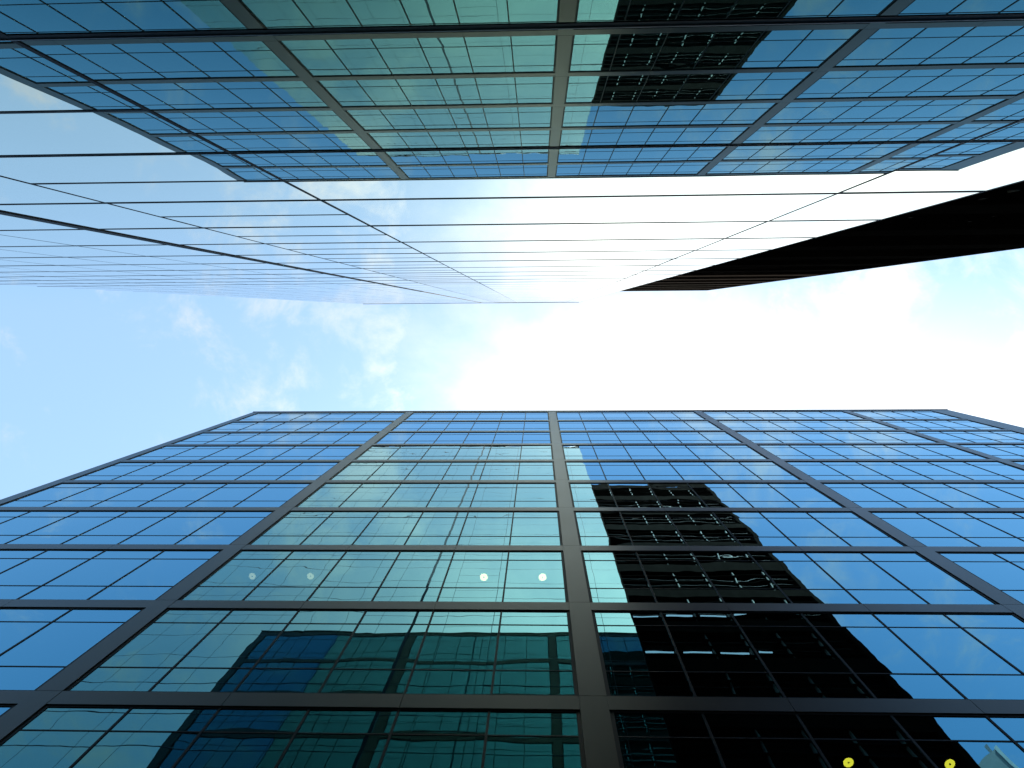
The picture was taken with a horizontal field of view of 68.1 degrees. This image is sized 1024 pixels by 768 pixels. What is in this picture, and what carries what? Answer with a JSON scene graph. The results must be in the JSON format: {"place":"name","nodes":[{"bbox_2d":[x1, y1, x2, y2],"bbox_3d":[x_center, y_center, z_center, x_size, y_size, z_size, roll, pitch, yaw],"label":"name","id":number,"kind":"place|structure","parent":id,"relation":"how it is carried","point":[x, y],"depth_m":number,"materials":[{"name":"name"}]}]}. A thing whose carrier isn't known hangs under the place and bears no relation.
{"place":"outdoors","nodes":[
{"label":"outdoors","id":0,"kind":"place"},
{"bbox_2d":[0,409,1023,767],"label":"office building","id":1,"kind":"structure","parent":0,"point":[568,589],"depth_m":16.78,"materials":[{"name":"grey metal"}]},
{"bbox_2d":[0,705,15,716],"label":"window","id":2,"kind":"structure","parent":1,"relation":"in","point":[4,709],"depth_m":12.09,"materials":[{"name":"blue glass"}]},
{"bbox_2d":[0,607,144,690],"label":"window","id":3,"kind":"structure","parent":1,"relation":"in","point":[36,644],"depth_m":14.74,"materials":[{"name":"blue glass"}]},
{"bbox_2d":[0,549,221,599],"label":"window","id":4,"kind":"structure","parent":1,"relation":"in","point":[24,573],"depth_m":18.48,"materials":[{"name":"blue glass"}]},
{"bbox_2d":[0,511,273,544],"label":"window","id":5,"kind":"structure","parent":1,"relation":"in","point":[16,527],"depth_m":22.48,"materials":[{"name":"blue glass"}]},
{"bbox_2d":[0,483,310,506],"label":"window","id":6,"kind":"structure","parent":1,"relation":"in","point":[62,494],"depth_m":26.39,"materials":[{"name":"blue glass"}]},
{"bbox_2d":[72,462,338,479],"bbox_3d":[-12.064,3.519,30.467,9.516,3.578,0.063,0,-85,2],"label":"window","id":7,"kind":"structure","parent":1,"relation":"in","point":[121,470],"depth_m":30.44,"materials":[{"name":"blue glass"}]},
{"bbox_2d":[128,446,360,459],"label":"window","id":8,"kind":"structure","parent":1,"relation":"in","point":[166,452],"depth_m":34.37,"materials":[{"name":"blue glass"}]},
{"bbox_2d":[173,432,378,443],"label":"window","id":9,"kind":"structure","parent":1,"relation":"in","point":[343,437],"depth_m":38.38,"materials":[{"name":"blue glass"}]},
{"bbox_2d":[0,705,585,767],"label":"window","id":10,"kind":"structure","parent":1,"relation":"in","point":[56,736],"depth_m":11.16,"materials":[{"name":"blue glass"}]},
{"bbox_2d":[209,422,392,430],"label":"window","id":11,"kind":"structure","parent":1,"relation":"in","point":[234,426],"depth_m":42.43,"materials":[{"name":"blue glass"}]},
{"bbox_2d":[237,413,404,420],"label":"window","id":12,"kind":"structure","parent":1,"relation":"in","point":[259,416],"depth_m":46.40,"materials":[{"name":"blue glass"}]},
{"bbox_2d":[64,608,578,695],"bbox_3d":[-3.129,4.959,14.216,8.550,3.578,0.063,0,-85,2],"label":"window","id":13,"kind":"structure","parent":1,"relation":"in","point":[330,651],"depth_m":13.93,"materials":[{"name":"blue glass"}]},
{"bbox_2d":[179,550,568,601],"bbox_3d":[-2.992,4.588,18.197,8.550,3.578,0.063,0,-85,2],"label":"window","id":14,"kind":"structure","parent":1,"relation":"in","point":[249,575],"depth_m":18.00,"materials":[{"name":"blue glass"}]},
{"bbox_2d":[248,511,562,544],"bbox_3d":[-2.856,4.217,22.177,8.550,3.578,0.063,0,-85,2],"label":"window","id":15,"kind":"structure","parent":1,"relation":"in","point":[295,527],"depth_m":22.05,"materials":[{"name":"blue glass"}]},
{"bbox_2d":[295,483,558,506],"bbox_3d":[-2.719,3.846,26.158,8.550,3.578,0.063,0,-85,2],"label":"window","id":16,"kind":"structure","parent":1,"relation":"in","point":[329,494],"depth_m":26.08,"materials":[{"name":"blue glass"}]},
{"bbox_2d":[329,462,555,479],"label":"window","id":17,"kind":"structure","parent":1,"relation":"in","point":[354,470],"depth_m":30.08,"materials":[{"name":"blue glass"}]},
{"bbox_2d":[354,445,552,459],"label":"window","id":18,"kind":"structure","parent":1,"relation":"in","point":[386,452],"depth_m":34.16,"materials":[{"name":"blue glass"}]},
{"bbox_2d":[375,432,551,443],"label":"window","id":19,"kind":"structure","parent":1,"relation":"in","point":[391,437],"depth_m":38.12,"materials":[{"name":"blue glass"}]},
{"bbox_2d":[391,421,549,430],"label":"window","id":20,"kind":"structure","parent":1,"relation":"in","point":[443,425],"depth_m":42.13,"materials":[{"name":"blue glass"}]},
{"bbox_2d":[405,412,548,419],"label":"window","id":21,"kind":"structure","parent":1,"relation":"in","point":[456,415],"depth_m":46.17,"materials":[{"name":"blue glass"}]},
{"bbox_2d":[556,412,704,419],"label":"window","id":22,"kind":"structure","parent":1,"relation":"in","point":[560,415],"depth_m":45.74,"materials":[{"name":"blue glass"}]},
{"bbox_2d":[557,421,721,429],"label":"window","id":23,"kind":"structure","parent":1,"relation":"in","point":[562,425],"depth_m":41.81,"materials":[{"name":"blue glass"}]},
{"bbox_2d":[559,432,742,442],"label":"window","id":24,"kind":"structure","parent":1,"relation":"in","point":[566,437],"depth_m":37.76,"materials":[{"name":"blue glass"}]},
{"bbox_2d":[562,445,767,458],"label":"window","id":25,"kind":"structure","parent":1,"relation":"in","point":[569,451],"depth_m":33.82,"materials":[{"name":"blue glass"}]},
{"bbox_2d":[565,461,800,479],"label":"window","id":26,"kind":"structure","parent":1,"relation":"in","point":[729,470],"depth_m":29.75,"materials":[{"name":"blue glass"}]},
{"bbox_2d":[569,483,845,507],"bbox_3d":[6.317,3.803,25.844,8.626,3.578,0.063,0,-85,2],"label":"window","id":27,"kind":"structure","parent":1,"relation":"in","point":[734,495],"depth_m":25.75,"materials":[{"name":"blue glass"}]},
{"bbox_2d":[574,511,905,545],"bbox_3d":[6.180,4.174,21.863,8.626,3.578,0.063,0,-85,2],"label":"window","id":28,"kind":"structure","parent":1,"relation":"in","point":[594,528],"depth_m":21.72,"materials":[{"name":"blue glass"}]},
{"bbox_2d":[703,411,864,418],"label":"window","id":29,"kind":"structure","parent":1,"relation":"in","point":[750,414],"depth_m":45.54,"materials":[{"name":"blue glass"}]},
{"bbox_2d":[581,551,999,604],"bbox_3d":[6.044,4.545,17.883,8.626,3.578,0.063,0,-85,2],"label":"window","id":30,"kind":"structure","parent":1,"relation":"in","point":[611,576],"depth_m":17.68,"materials":[{"name":"blue glass"}]},
{"bbox_2d":[592,611,1023,699],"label":"window","id":31,"kind":"structure","parent":1,"relation":"in","point":[853,655],"depth_m":13.75,"materials":[{"name":"blue glass"}]},
{"bbox_2d":[718,420,898,429],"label":"window","id":32,"kind":"structure","parent":1,"relation":"in","point":[778,424],"depth_m":41.45,"materials":[{"name":"blue glass"}]},
{"bbox_2d":[609,711,1023,767],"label":"window","id":33,"kind":"structure","parent":1,"relation":"in","point":[643,739],"depth_m":11.01,"materials":[{"name":"black glass"}]},
{"bbox_2d":[736,431,938,442],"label":"window","id":34,"kind":"structure","parent":1,"relation":"in","point":[754,436],"depth_m":37.48,"materials":[{"name":"blue glass"}]},
{"bbox_2d":[758,444,988,458],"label":"window","id":35,"kind":"structure","parent":1,"relation":"in","point":[915,451],"depth_m":33.44,"materials":[{"name":"blue glass"}]},
{"bbox_2d":[785,461,1023,479],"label":"window","id":36,"kind":"structure","parent":1,"relation":"in","point":[817,470],"depth_m":29.53,"materials":[{"name":"blue glass"}]},
{"bbox_2d":[852,411,961,418],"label":"window","id":37,"kind":"structure","parent":1,"relation":"in","point":[873,414],"depth_m":45.11,"materials":[{"name":"blue glass"}]},
{"bbox_2d":[821,483,1023,507],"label":"window","id":38,"kind":"structure","parent":1,"relation":"in","point":[865,495],"depth_m":25.59,"materials":[{"name":"blue glass"}]},
{"bbox_2d":[880,420,1001,428],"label":"window","id":39,"kind":"structure","parent":1,"relation":"in","point":[908,424],"depth_m":41.31,"materials":[{"name":"blue glass"}]},
{"bbox_2d":[870,512,1023,546],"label":"window","id":40,"kind":"structure","parent":1,"relation":"in","point":[950,529],"depth_m":21.73,"materials":[{"name":"blue glass"}]},
{"bbox_2d":[915,431,1023,441],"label":"window","id":41,"kind":"structure","parent":1,"relation":"in","point":[949,436],"depth_m":37.41,"materials":[{"name":"blue glass"}]},
{"bbox_2d":[936,552,1023,604],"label":"window","id":42,"kind":"structure","parent":1,"relation":"in","point":[1004,571],"depth_m":18.33,"materials":[{"name":"blue glass"}]},
{"bbox_2d":[957,444,1023,458],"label":"window","id":43,"kind":"structure","parent":1,"relation":"in","point":[1004,451],"depth_m":33.79,"materials":[{"name":"blue glass"}]},
{"bbox_2d":[1011,461,1023,464],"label":"window","id":44,"kind":"structure","parent":1,"relation":"in","point":[1019,462],"depth_m":30.90,"materials":[{"name":"blue glass"}]},
{"bbox_2d":[0,0,1023,303],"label":"glass tower","id":45,"kind":"structure","parent":0,"point":[448,150],"depth_m":4.68,"materials":[{"name":"blue"}]},
{"bbox_2d":[0,248,1023,499],"label":"sky","id":46,"kind":"structure","parent":0,"point":[90,378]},
{"bbox_2d":[622,181,1023,290],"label":"dark tower","id":47,"kind":"structure","parent":0,"point":[990,221],"depth_m":20.51,"materials":[{"name":"brown metal"}]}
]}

